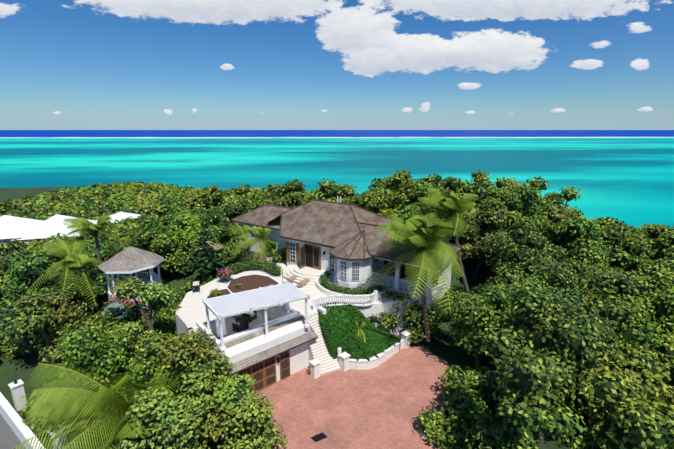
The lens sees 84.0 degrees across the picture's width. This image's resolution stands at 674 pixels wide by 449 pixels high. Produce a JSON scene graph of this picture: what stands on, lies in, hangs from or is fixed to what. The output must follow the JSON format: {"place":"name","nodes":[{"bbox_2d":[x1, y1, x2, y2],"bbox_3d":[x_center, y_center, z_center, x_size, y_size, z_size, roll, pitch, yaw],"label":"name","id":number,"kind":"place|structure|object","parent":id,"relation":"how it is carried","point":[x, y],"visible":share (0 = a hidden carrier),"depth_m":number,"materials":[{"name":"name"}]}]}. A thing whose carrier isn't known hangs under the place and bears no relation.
{"place":"outdoors","nodes":[
{"label":"outdoors","id":0,"kind":"place"},
{"bbox_2d":[0,414,24,448],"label":"asphalt road","id":1,"kind":"structure","parent":0,"point":[9,438],"depth_m":24.16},
{"bbox_2d":[0,186,661,448],"bbox_3d":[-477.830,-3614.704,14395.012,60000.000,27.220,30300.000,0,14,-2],"label":"terrain","id":2,"kind":"structure","parent":0,"point":[23,367],"depth_m":31.89,"materials":[{"name":"green plant"}]},
{"bbox_2d":[0,379,68,448],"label":"boundary wall","id":3,"kind":"structure","parent":2,"relation":"on","point":[22,431],"depth_m":24.39,"materials":[{"name":"white paint"}]},
{"bbox_2d":[0,212,157,243],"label":"neighbour house","id":4,"kind":"structure","parent":2,"relation":"on","point":[13,228],"depth_m":82.62,"materials":[{"name":"white paint"}]},
{"bbox_2d":[99,244,163,312],"bbox_3d":[-19.209,4.659,35.386,4.989,5.900,4.989,0,14,-2],"label":"garden gazebo","id":5,"kind":"object","parent":2,"relation":"on","point":[130,260],"visible":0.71,"depth_m":34.09,"materials":[{"name":"grey wood"}]},
{"bbox_2d":[196,285,317,390],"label":"garage block","id":6,"kind":"structure","parent":2,"relation":"on","point":[281,353],"depth_m":26.90,"materials":[{"name":"white paint"}]},
{"bbox_2d":[215,310,256,336],"bbox_3d":[-7.407,7.189,27.651,3.656,0.950,2.131,-12,18,-39],"label":"outdoor furniture","id":7,"kind":"object","parent":6,"relation":"on","point":[244,319],"visible":0.9,"depth_m":27.29,"materials":[{"name":"grey wicker"}]},
{"bbox_2d":[202,282,310,350],"bbox_3d":[-5.775,6.469,27.235,6.998,2.590,3.400,-8,16,-28],"label":"pool pergola","id":8,"kind":"object","parent":6,"relation":"on","point":[220,308],"visible":0.96,"depth_m":26.53,"materials":[{"name":"white paint"}]},
{"bbox_2d":[175,257,422,337],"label":"terrace slab","id":9,"kind":"structure","parent":2,"relation":"on","point":[194,313],"depth_m":32.20,"materials":[{"name":"white concrete"}]},
{"bbox_2d":[177,302,216,332],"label":"wall","id":10,"kind":"structure","parent":9,"relation":"on","point":[189,327],"depth_m":29.30,"materials":[{"name":"paint"}]},
{"bbox_2d":[207,274,280,298],"bbox_3d":[-8.187,5.990,34.405,5.347,0.200,7.325,3,15,13],"label":"planting bed","id":11,"kind":"object","parent":9,"relation":"on","point":[252,281],"visible":0.5,"depth_m":35.54,"materials":[{"name":"brown soil"}]},
{"bbox_2d":[192,241,309,291],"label":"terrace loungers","id":12,"kind":"object","parent":9,"relation":"on","point":[196,284],"visible":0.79,"depth_m":35.88,"materials":[{"name":"brown wood"}]},
{"bbox_2d":[313,290,377,310],"bbox_3d":[0.747,6.290,31.084,5.651,1.050,0.787,-3,14,-11],"label":"terrace balustrade","id":13,"kind":"object","parent":9,"relation":"on","point":[373,299],"visible":0.94,"depth_m":31.12,"materials":[{"name":"white concrete"}]},
{"bbox_2d":[315,278,387,299],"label":"bay planter wall","id":14,"kind":"structure","parent":9,"relation":"on","point":[320,288],"depth_m":32.98,"materials":[{"name":"white paint"}]},
{"bbox_2d":[301,306,350,378],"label":"garden stairs","id":15,"kind":"structure","parent":2,"relation":"on","point":[321,361],"depth_m":28.49,"materials":[{"name":"white concrete"}]},
{"bbox_2d":[0,170,673,448],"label":"trees","id":16,"kind":"object","parent":2,"relation":"on","point":[527,378],"visible":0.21,"depth_m":26.84,"materials":[{"name":"green plant"}]},
{"bbox_2d":[231,196,461,308],"bbox_3d":[-1.054,0.915,40.703,27.624,7.750,12.955,9,17,32],"label":"villa","id":17,"kind":"object","parent":2,"relation":"on","point":[339,241],"depth_m":36.93,"materials":[{"name":"brown tile"}]},
{"bbox_2d":[320,322,400,358],"bbox_3d":[1.682,9.055,29.939,6.586,3.650,3.761,3,15,13],"label":"planting bed","id":18,"kind":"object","parent":2,"relation":"on","point":[332,354],"depth_m":28.85,"materials":[{"name":"green plant"}]},
{"bbox_2d":[220,346,452,448],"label":"driveway paving","id":19,"kind":"structure","parent":0,"point":[380,406],"depth_m":25.04,"materials":[{"name":"red brick"}]},
{"bbox_2d":[310,432,326,441],"bbox_3d":[-1.069,12.656,22.272,0.930,0.008,0.476,-8,16,-28],"label":"drain grate","id":20,"kind":"object","parent":19,"relation":"on","point":[318,437],"visible":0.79,"depth_m":22.26,"materials":[{"name":"grey metal"}]},
{"bbox_2d":[421,414,445,446],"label":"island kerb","id":21,"kind":"structure","parent":19,"relation":"on","point":[422,434],"depth_m":22.29,"materials":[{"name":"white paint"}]},
{"bbox_2d":[0,130,673,230],"bbox_3d":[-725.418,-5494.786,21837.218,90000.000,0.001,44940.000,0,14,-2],"label":"sea","id":22,"kind":"structure","parent":0,"point":[627,176],"depth_m":411.79,"materials":[{"name":"liquid"}]},
{"bbox_2d":[0,0,673,129],"label":"sky","id":23,"kind":"structure","parent":0,"point":[65,64],"materials":[{"name":"blue"}]},
{"bbox_2d":[339,331,421,369],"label":"garden walls","id":24,"kind":"structure","parent":0,"point":[375,360],"depth_m":29.17,"materials":[{"name":"white concrete"}]}
]}

